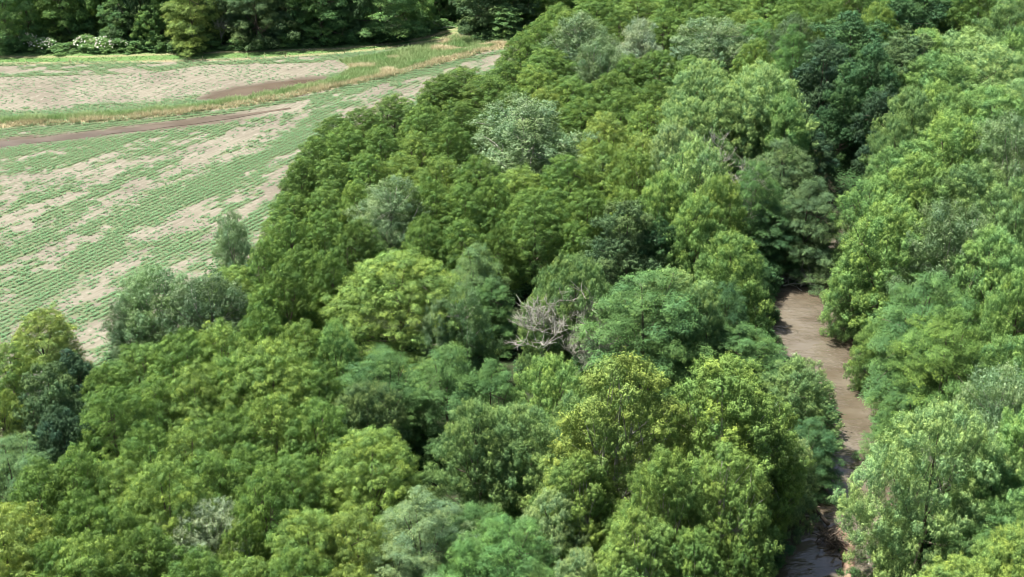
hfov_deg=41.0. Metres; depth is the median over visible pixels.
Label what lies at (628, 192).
locust tree
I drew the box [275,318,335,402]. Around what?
locust tree
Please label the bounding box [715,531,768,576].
sycamore tree
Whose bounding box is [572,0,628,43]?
locust tree
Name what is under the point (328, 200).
locust tree
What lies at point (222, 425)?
locust tree
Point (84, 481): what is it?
locust tree
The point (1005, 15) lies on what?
poplar tree
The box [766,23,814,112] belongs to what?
elm tree
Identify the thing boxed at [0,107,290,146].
furrow water
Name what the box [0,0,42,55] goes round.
elm tree
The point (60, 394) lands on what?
oak tree
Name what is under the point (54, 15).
elm tree
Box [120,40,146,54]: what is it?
bush
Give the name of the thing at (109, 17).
elm tree
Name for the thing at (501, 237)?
locust tree
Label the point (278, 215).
locust tree
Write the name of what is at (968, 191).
maple tree
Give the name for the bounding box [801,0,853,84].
locust tree
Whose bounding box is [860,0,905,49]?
locust tree
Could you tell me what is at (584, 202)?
locust tree
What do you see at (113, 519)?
locust tree
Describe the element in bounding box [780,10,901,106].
oak tree
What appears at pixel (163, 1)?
oak tree
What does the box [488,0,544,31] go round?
oak tree
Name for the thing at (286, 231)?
locust tree
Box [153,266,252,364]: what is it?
poplar tree
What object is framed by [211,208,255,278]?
poplar tree
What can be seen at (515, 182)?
locust tree
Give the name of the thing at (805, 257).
bush
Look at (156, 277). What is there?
poplar tree
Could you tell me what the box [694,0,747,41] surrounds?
locust tree
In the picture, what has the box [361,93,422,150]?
locust tree
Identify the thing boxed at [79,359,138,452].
locust tree
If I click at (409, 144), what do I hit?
locust tree
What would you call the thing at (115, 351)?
poplar tree
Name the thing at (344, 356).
tree
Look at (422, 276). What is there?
tree
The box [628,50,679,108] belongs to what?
locust tree
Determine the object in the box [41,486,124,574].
locust tree
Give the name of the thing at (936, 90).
maple tree
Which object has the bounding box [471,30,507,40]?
bush
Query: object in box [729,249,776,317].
elm tree
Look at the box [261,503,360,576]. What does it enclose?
locust tree
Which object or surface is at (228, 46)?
bush
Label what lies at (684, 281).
maple tree
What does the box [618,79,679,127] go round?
locust tree
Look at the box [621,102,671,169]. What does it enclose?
locust tree
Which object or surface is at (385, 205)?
poplar tree
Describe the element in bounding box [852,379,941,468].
elm tree
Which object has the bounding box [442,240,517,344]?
elm tree
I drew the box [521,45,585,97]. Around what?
locust tree
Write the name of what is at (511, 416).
maple tree
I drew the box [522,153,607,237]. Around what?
locust tree
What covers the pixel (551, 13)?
locust tree
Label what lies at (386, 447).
locust tree
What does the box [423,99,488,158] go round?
locust tree
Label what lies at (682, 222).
maple tree
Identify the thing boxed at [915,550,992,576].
maple tree
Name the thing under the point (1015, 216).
maple tree
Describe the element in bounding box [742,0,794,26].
locust tree
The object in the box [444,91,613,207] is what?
poplar tree
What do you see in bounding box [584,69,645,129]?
locust tree
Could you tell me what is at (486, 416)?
maple tree
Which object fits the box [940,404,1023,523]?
maple tree
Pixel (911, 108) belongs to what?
maple tree
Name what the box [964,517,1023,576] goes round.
maple tree
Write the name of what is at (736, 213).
maple tree
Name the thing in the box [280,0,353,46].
elm tree
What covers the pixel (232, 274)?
locust tree
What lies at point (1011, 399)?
maple tree
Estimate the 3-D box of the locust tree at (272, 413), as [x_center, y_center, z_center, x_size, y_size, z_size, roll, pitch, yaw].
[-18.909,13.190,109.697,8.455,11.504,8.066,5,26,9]
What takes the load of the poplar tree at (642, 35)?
on the ground at (34, 94)
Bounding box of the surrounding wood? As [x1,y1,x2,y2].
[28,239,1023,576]
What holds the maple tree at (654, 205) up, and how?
on the ground at (34, 94)
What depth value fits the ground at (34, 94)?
183.77 m
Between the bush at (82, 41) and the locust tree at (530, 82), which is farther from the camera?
the bush at (82, 41)
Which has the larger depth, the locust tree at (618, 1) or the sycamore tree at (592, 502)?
the locust tree at (618, 1)
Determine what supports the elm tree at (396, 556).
on the ground at (34, 94)
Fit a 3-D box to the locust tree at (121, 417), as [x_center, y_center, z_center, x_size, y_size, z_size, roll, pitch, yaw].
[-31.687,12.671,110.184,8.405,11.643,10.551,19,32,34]
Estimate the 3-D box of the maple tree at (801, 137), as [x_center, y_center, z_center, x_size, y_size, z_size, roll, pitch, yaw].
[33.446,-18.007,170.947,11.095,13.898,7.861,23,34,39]
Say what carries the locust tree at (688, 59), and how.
on the ground at (34, 94)
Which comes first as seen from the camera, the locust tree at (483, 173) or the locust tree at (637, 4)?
the locust tree at (483, 173)
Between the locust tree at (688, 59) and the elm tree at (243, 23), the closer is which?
the locust tree at (688, 59)
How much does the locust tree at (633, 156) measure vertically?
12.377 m
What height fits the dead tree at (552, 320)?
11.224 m
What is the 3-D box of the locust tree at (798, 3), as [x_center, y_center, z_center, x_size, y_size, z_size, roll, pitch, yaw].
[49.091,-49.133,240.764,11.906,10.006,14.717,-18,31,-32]
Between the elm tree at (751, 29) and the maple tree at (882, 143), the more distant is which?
the elm tree at (751, 29)
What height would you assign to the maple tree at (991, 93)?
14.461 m
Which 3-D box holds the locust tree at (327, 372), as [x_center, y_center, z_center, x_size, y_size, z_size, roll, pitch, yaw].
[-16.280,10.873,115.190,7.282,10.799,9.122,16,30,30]
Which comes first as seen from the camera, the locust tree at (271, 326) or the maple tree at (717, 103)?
the locust tree at (271, 326)
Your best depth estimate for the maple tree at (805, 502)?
109.37 m
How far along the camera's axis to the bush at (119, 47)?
229.09 m
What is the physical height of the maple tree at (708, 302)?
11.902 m
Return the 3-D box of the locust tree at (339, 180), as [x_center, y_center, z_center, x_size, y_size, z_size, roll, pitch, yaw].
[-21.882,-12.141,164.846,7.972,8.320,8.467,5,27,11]
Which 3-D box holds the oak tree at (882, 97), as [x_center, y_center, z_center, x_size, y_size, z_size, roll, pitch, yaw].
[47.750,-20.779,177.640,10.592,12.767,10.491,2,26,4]
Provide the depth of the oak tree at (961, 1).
230.48 m
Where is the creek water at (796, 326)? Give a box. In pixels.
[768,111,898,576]
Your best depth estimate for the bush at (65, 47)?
228.56 m
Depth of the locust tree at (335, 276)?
134.87 m
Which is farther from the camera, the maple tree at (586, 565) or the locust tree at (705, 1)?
the locust tree at (705, 1)
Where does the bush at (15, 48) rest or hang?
on the ground at (34, 94)
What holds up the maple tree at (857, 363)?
on the ground at (34, 94)
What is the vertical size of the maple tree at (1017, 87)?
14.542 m
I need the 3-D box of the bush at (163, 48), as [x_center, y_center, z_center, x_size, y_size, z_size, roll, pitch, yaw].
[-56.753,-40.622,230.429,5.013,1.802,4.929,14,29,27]
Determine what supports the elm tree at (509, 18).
on the ground at (34, 94)
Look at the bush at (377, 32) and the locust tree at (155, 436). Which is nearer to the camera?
the locust tree at (155, 436)
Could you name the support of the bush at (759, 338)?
on the ground at (34, 94)
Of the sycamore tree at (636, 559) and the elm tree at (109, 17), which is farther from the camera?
the elm tree at (109, 17)
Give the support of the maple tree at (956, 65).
on the ground at (34, 94)
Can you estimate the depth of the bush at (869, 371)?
131.71 m
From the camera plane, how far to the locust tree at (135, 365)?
121.36 m
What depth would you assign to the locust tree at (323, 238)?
145.32 m
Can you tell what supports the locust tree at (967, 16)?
on the ground at (34, 94)
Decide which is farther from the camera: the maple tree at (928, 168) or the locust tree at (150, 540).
the maple tree at (928, 168)
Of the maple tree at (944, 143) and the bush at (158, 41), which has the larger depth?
the bush at (158, 41)
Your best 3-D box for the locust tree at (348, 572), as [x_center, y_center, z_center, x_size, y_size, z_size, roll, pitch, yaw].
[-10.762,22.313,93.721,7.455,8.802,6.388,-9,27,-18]
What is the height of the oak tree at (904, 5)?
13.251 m
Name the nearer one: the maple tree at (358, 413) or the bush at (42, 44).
the maple tree at (358, 413)
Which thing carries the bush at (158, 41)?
on the ground at (34, 94)
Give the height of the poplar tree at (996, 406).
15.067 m
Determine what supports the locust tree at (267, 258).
on the ground at (34, 94)
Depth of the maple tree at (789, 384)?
117.33 m
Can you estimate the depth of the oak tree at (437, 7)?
249.92 m
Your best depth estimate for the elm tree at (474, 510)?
98.67 m
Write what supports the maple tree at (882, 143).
on the ground at (34, 94)
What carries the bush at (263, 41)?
on the ground at (34, 94)
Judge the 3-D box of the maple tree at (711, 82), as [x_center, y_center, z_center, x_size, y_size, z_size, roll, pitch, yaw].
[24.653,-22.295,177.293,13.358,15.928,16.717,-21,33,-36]
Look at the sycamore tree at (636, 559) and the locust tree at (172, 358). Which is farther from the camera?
the locust tree at (172, 358)
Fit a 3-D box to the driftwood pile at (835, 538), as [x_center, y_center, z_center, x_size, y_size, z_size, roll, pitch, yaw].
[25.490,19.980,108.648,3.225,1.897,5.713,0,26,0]
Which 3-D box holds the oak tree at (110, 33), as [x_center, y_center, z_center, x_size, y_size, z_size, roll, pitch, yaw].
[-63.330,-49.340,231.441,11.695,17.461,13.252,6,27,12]
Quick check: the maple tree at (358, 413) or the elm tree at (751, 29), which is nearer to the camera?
the maple tree at (358, 413)
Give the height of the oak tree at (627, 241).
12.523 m
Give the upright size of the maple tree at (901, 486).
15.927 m
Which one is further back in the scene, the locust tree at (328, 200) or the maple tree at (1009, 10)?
the maple tree at (1009, 10)
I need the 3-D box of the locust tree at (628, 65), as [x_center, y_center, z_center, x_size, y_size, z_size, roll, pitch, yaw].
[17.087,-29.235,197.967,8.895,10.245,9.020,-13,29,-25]
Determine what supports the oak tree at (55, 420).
on the ground at (34, 94)
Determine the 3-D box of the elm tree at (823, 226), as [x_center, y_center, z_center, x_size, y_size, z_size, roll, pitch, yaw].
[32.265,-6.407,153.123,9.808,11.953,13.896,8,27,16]
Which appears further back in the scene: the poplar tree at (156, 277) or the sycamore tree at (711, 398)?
the poplar tree at (156, 277)
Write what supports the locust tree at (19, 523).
on the ground at (34, 94)
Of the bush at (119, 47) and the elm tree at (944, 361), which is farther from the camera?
the bush at (119, 47)
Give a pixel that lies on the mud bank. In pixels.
(845, 566)
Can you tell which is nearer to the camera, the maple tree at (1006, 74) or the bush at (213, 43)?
the maple tree at (1006, 74)
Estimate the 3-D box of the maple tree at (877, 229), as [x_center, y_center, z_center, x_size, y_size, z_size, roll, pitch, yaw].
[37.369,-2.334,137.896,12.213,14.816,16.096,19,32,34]
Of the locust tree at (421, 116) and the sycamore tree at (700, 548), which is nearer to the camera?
the sycamore tree at (700, 548)
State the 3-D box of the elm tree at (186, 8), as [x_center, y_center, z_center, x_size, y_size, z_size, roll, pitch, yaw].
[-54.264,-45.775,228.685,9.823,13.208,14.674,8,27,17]
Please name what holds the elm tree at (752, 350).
on the ground at (34, 94)
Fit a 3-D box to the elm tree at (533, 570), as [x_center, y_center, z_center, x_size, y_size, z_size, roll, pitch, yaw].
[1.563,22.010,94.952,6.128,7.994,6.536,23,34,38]
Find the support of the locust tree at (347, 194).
on the ground at (34, 94)
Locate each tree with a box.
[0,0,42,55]
[0,0,55,43]
[0,341,49,418]
[0,360,105,460]
[0,388,44,486]
[0,431,56,537]
[0,452,92,576]
[0,499,69,576]
[11,301,93,382]
[18,0,69,24]
[19,537,96,576]
[23,371,48,404]
[24,0,85,42]
[25,400,107,489]
[41,441,126,548]
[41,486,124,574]
[44,348,103,407]
[47,527,146,576]
[53,0,111,39]
[68,0,125,36]
[72,383,165,496]
[78,505,166,576]
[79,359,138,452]
[85,457,163,529]
[95,0,144,42]
[98,523,199,576]
[99,295,154,361]
[102,263,211,366]
[105,418,189,525]
[105,452,229,576]
[106,0,176,40]
[106,342,177,415]
[118,371,202,462]
[130,0,179,47]
[143,325,224,415]
[144,0,203,37]
[149,416,229,528]
[149,496,279,576]
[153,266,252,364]
[156,543,241,576]
[159,0,227,56]
[160,354,245,459]
[162,447,246,548]
[189,405,281,495]
[191,318,263,400]
[194,0,257,44]
[194,352,279,446]
[197,336,336,459]
[199,264,266,345]
[204,439,293,553]
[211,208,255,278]
[212,18,229,44]
[216,509,271,576]
[219,0,290,50]
[223,552,278,576]
[226,303,293,392]
[228,460,304,571]
[229,392,325,501]
[238,283,288,339]
[242,236,294,297]
[251,0,317,44]
[252,212,316,283]
[255,450,347,554]
[257,190,328,257]
[257,263,329,355]
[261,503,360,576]
[262,544,336,576]
[268,243,337,329]
[275,156,320,216]
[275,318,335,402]
[275,356,351,447]
[276,395,362,506]
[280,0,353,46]
[293,135,338,190]
[294,208,357,282]
[297,180,349,249]
[302,423,447,565]
[305,250,361,338]
[306,113,361,163]
[307,154,359,210]
[307,378,418,495]
[309,0,375,38]
[311,317,364,403]
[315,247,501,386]
[317,505,399,576]
[318,121,370,180]
[321,563,384,576]
[328,217,390,298]
[330,0,433,42]
[330,341,452,472]
[332,105,391,151]
[333,178,377,255]
[337,151,399,216]
[342,175,436,269]
[354,123,405,188]
[360,151,431,215]
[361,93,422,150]
[362,540,443,576]
[366,484,501,576]
[372,0,396,17]
[392,176,458,255]
[394,130,443,186]
[396,3,448,15]
[396,101,458,169]
[398,0,439,32]
[399,213,455,296]
[401,342,489,475]
[407,154,464,223]
[409,395,532,546]
[415,73,464,132]
[416,294,461,381]
[419,0,472,20]
[421,64,489,119]
[422,118,479,190]
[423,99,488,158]
[429,181,496,257]
[430,500,519,576]
[432,217,491,289]
[432,281,505,383]
[438,538,495,576]
[440,0,473,19]
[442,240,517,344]
[443,154,508,237]
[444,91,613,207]
[447,399,581,533]
[448,0,527,39]
[449,509,561,576]
[455,71,510,134]
[459,357,521,437]
[469,175,528,258]
[470,278,516,359]
[473,223,526,300]
[481,60,532,107]
[484,85,538,158]
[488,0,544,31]
[488,2,523,40]
[488,162,549,248]
[489,31,543,88]
[494,186,583,289]
[501,349,610,470]
[503,281,605,387]
[507,557,556,576]
[511,0,592,30]
[512,63,569,109]
[512,283,583,381]
[513,486,600,576]
[514,15,565,74]
[514,346,702,559]
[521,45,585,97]
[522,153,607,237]
[523,85,573,151]
[523,250,631,384]
[525,389,611,509]
[527,446,621,575]
[537,1,575,54]
[539,9,620,84]
[541,74,600,136]
[542,0,617,21]
[542,7,585,58]
[545,220,594,288]
[547,95,615,158]
[552,544,601,576]
[556,184,613,258]
[558,313,628,373]
[559,267,717,436]
[565,34,628,101]
[570,140,638,222]
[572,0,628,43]
[576,111,633,185]
[577,198,673,307]
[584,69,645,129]
[585,506,696,576]
[589,86,643,150]
[592,0,653,23]
[593,185,649,268]
[595,8,636,64]
[597,52,652,103]
[600,146,658,219]
[606,444,707,576]
[607,0,665,42]
[607,263,725,392]
[610,15,674,80]
[615,132,658,179]
[617,169,692,266]
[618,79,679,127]
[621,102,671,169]
[625,213,694,299]
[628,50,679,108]
[632,0,692,19]
[634,122,699,208]
[640,7,697,66]
[647,133,754,241]
[648,350,795,554]
[649,57,742,177]
[650,96,731,170]
[654,0,704,42]
[657,55,710,111]
[661,524,728,576]
[662,193,734,292]
[663,283,721,389]
[665,15,761,86]
[673,437,784,576]
[674,0,739,18]
[674,1,727,60]
[683,227,775,347]
[685,171,752,282]
[688,83,770,193]
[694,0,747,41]
[696,280,751,371]
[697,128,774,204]
[697,320,788,405]
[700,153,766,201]
[704,389,816,535]
[710,8,773,65]
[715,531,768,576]
[719,58,824,187]
[720,0,763,22]
[721,160,786,267]
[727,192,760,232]
[728,37,774,102]
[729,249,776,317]
[730,19,777,71]
[739,197,805,276]
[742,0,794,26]
[742,137,828,249]
[745,90,820,195]
[759,0,818,48]
[760,352,844,464]
[763,11,821,82]
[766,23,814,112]
[767,179,843,296]
[769,437,820,544]
[772,1,833,24]
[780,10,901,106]
[784,37,857,140]
[785,0,830,37]
[789,416,845,508]
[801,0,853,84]
[804,130,846,198]
[808,82,873,170]
[816,247,892,344]
[818,0,883,38]
[819,194,940,337]
[822,40,902,156]
[826,173,929,276]
[828,395,1023,576]
[840,81,902,174]
[843,317,894,396]
[850,150,962,278]
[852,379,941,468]
[857,269,989,424]
[858,84,937,172]
[859,114,918,203]
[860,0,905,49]
[863,23,936,93]
[864,136,955,212]
[866,0,934,37]
[870,302,997,463]
[875,196,1011,340]
[894,0,967,48]
[895,76,992,163]
[896,27,950,87]
[897,49,983,121]
[904,107,1004,214]
[909,427,968,511]
[914,159,1014,293]
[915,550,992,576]
[921,223,1023,359]
[926,0,984,28]
[931,444,1023,561]
[932,0,1010,51]
[933,84,1023,184]
[934,24,1012,84]
[935,513,1021,575]
[937,331,1023,460]
[940,361,1023,493]
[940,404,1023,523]
[943,42,1023,116]
[954,109,1023,226]
[956,266,1023,373]
[959,486,1023,576]
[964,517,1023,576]
[966,174,1023,305]
[969,0,1023,64]
[977,78,1023,180]
[980,25,1023,84]
[980,368,1023,446]
[983,0,1023,48]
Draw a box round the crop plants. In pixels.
[0,50,519,423]
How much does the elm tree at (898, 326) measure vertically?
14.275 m
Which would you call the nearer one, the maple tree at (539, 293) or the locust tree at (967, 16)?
the maple tree at (539, 293)
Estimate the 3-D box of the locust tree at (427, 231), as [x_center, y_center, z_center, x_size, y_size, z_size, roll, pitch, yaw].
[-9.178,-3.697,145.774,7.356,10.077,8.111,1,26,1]
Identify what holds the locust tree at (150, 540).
on the ground at (34, 94)
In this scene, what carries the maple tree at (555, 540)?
on the ground at (34, 94)
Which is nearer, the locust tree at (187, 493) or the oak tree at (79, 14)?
the locust tree at (187, 493)
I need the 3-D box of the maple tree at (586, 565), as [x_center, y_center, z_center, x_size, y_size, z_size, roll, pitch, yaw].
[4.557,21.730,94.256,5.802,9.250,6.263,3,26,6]
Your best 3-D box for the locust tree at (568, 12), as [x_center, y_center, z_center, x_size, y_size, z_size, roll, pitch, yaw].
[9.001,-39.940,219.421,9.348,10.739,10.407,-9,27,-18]
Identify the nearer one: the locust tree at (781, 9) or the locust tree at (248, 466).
the locust tree at (248, 466)
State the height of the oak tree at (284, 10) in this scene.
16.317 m
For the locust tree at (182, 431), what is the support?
on the ground at (34, 94)
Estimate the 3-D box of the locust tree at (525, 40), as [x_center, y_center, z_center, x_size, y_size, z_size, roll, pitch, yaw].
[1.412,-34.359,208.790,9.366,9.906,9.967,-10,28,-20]
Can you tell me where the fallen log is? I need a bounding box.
[814,506,829,525]
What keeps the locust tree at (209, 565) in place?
on the ground at (34, 94)
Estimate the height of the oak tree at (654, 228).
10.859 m
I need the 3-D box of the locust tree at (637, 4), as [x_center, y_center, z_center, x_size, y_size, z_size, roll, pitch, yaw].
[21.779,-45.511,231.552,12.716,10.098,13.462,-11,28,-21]
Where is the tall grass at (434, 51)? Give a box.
[0,29,532,128]
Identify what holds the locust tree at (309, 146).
on the ground at (34, 94)
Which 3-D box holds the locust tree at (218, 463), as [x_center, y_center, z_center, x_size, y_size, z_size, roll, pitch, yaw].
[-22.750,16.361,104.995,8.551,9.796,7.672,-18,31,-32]
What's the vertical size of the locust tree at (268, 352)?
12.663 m
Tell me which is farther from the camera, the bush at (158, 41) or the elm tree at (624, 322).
the bush at (158, 41)
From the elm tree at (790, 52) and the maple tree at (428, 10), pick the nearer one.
the elm tree at (790, 52)
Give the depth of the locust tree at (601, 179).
159.78 m
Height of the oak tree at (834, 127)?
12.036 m
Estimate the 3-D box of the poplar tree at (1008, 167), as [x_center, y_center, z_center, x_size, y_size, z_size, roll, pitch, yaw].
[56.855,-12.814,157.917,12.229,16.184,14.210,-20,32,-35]
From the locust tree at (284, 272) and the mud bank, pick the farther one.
the locust tree at (284, 272)
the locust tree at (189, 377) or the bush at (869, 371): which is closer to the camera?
the locust tree at (189, 377)
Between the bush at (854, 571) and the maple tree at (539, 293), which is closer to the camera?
the bush at (854, 571)
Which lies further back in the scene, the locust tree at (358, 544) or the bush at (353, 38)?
the bush at (353, 38)
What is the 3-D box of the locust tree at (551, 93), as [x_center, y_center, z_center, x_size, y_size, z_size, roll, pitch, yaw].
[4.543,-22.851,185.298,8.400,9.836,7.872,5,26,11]
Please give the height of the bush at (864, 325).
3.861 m
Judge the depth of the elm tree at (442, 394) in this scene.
114.39 m
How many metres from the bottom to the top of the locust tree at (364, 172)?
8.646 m
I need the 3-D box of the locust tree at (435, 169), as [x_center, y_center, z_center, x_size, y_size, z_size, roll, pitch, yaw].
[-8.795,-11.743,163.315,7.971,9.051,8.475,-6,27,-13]
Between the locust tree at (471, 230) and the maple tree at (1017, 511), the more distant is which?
the locust tree at (471, 230)
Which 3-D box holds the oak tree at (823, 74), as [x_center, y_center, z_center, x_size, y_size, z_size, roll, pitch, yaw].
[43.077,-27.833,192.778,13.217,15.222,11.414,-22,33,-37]
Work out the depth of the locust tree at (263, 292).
130.04 m
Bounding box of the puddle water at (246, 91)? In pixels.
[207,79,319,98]
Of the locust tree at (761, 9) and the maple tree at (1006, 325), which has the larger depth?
the locust tree at (761, 9)
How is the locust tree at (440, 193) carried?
on the ground at (34, 94)
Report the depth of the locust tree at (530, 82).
191.82 m
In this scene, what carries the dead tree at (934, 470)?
on the ground at (34, 94)
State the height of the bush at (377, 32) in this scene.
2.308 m
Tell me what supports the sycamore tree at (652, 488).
on the ground at (34, 94)
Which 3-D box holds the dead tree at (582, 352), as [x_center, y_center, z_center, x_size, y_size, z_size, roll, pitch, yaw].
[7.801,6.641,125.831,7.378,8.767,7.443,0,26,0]
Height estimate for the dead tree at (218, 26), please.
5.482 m
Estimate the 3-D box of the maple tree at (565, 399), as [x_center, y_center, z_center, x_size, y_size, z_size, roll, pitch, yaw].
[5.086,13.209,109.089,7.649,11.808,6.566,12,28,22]
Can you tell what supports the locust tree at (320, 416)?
on the ground at (34, 94)
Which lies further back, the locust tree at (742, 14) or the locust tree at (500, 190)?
the locust tree at (742, 14)
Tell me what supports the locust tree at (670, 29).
on the ground at (34, 94)
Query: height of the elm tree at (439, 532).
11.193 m
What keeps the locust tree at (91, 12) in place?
on the ground at (34, 94)
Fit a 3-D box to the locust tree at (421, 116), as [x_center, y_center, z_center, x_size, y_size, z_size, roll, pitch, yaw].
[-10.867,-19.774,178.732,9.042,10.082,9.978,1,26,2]
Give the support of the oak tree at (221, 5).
on the ground at (34, 94)
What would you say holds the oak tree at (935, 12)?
on the ground at (34, 94)
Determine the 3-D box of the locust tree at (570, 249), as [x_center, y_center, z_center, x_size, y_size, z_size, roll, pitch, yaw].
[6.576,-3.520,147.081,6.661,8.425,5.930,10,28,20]
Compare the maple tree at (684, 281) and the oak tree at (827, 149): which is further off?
the oak tree at (827, 149)
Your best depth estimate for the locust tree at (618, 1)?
239.58 m
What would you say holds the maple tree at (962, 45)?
on the ground at (34, 94)
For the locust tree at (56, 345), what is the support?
on the ground at (34, 94)
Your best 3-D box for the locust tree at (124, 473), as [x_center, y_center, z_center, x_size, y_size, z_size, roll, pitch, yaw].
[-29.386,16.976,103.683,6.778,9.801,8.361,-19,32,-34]
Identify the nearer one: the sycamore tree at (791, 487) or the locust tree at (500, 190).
the sycamore tree at (791, 487)
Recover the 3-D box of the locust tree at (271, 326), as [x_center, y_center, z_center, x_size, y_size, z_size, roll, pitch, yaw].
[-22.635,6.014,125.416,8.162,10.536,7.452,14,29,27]
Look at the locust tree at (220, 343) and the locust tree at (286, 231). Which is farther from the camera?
the locust tree at (286, 231)
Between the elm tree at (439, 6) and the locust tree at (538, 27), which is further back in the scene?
the elm tree at (439, 6)
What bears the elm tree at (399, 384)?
on the ground at (34, 94)
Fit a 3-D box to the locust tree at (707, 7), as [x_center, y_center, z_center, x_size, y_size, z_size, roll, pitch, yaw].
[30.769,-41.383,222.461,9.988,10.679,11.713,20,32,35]
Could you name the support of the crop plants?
on the ground at (34, 94)
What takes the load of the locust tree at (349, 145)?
on the ground at (34, 94)
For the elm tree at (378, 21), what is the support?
on the ground at (34, 94)
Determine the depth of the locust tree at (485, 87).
191.39 m
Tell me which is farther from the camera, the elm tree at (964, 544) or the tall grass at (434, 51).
the tall grass at (434, 51)
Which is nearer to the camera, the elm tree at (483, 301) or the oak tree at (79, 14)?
the elm tree at (483, 301)
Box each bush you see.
[0,36,26,53]
[16,32,42,51]
[27,36,57,53]
[46,41,78,56]
[70,33,102,51]
[80,36,117,53]
[105,37,128,52]
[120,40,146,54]
[138,33,168,52]
[161,41,183,52]
[198,40,223,52]
[222,38,249,50]
[251,38,272,50]
[274,32,298,47]
[299,31,323,46]
[317,34,345,46]
[344,31,370,45]
[368,28,390,42]
[418,26,438,34]
[434,18,454,29]
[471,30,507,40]
[743,345,776,373]
[750,331,776,355]
[757,260,783,295]
[758,324,783,344]
[758,532,795,571]
[763,298,781,322]
[792,256,828,270]
[835,566,860,576]
[851,310,882,340]
[861,351,893,384]
[870,416,891,431]
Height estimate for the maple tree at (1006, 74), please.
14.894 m
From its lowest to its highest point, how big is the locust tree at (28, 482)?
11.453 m
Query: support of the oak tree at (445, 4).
on the ground at (34, 94)
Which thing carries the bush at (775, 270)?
on the ground at (34, 94)
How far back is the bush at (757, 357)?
130.60 m
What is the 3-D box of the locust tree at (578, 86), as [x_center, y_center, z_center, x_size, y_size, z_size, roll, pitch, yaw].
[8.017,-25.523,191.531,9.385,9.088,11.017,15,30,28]
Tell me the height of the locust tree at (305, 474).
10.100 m
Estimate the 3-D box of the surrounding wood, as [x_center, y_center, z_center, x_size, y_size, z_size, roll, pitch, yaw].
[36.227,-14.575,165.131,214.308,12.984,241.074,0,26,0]
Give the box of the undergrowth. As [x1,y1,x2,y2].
[0,6,1021,576]
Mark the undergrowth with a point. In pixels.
(854, 176)
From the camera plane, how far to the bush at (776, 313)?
143.00 m
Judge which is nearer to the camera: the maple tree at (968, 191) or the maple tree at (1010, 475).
the maple tree at (1010, 475)
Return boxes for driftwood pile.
[770,258,831,290]
[811,520,855,561]
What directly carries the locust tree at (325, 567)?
on the ground at (34, 94)
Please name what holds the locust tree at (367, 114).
on the ground at (34, 94)
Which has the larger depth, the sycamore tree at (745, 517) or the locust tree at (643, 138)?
the locust tree at (643, 138)
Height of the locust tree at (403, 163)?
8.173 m
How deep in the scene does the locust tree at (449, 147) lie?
169.07 m
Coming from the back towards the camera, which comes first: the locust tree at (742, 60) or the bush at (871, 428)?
the locust tree at (742, 60)
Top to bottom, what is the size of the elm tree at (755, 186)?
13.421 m
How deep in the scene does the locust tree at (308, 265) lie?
136.89 m
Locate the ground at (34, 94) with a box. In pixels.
[0,2,1018,576]
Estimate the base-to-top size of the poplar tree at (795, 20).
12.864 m
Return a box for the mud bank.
[836,523,854,576]
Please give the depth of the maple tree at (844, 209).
149.16 m
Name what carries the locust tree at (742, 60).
on the ground at (34, 94)
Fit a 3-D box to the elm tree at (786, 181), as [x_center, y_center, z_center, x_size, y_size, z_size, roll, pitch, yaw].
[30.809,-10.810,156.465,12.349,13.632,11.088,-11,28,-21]
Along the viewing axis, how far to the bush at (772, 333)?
138.37 m
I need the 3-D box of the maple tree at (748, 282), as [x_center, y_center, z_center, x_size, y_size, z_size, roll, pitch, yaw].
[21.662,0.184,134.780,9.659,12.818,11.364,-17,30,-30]
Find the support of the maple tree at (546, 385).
on the ground at (34, 94)
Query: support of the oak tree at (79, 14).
on the ground at (34, 94)
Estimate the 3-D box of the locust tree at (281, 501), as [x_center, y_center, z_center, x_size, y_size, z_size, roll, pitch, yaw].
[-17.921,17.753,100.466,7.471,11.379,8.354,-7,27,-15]
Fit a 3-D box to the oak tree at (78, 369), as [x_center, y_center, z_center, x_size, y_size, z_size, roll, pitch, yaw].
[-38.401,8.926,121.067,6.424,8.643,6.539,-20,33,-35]
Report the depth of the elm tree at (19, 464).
104.56 m
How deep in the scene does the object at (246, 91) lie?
211.64 m
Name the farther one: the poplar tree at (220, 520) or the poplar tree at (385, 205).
the poplar tree at (385, 205)
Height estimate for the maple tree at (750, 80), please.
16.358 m
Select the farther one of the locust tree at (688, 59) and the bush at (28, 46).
the bush at (28, 46)
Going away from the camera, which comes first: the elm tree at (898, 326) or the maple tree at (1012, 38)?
the elm tree at (898, 326)
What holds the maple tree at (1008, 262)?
on the ground at (34, 94)
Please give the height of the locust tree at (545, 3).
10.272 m
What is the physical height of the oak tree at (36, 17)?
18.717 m
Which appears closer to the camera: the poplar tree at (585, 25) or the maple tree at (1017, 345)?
the maple tree at (1017, 345)
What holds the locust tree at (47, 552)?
on the ground at (34, 94)
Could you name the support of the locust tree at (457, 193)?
on the ground at (34, 94)
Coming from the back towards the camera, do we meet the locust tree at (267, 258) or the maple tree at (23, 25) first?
the maple tree at (23, 25)
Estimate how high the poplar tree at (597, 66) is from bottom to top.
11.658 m
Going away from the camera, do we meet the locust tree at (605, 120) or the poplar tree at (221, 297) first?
the poplar tree at (221, 297)
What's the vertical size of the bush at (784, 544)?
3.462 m
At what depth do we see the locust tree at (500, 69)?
195.56 m
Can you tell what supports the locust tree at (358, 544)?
on the ground at (34, 94)
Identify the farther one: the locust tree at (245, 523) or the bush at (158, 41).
the bush at (158, 41)
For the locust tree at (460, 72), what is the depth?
195.09 m
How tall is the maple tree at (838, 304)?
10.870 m

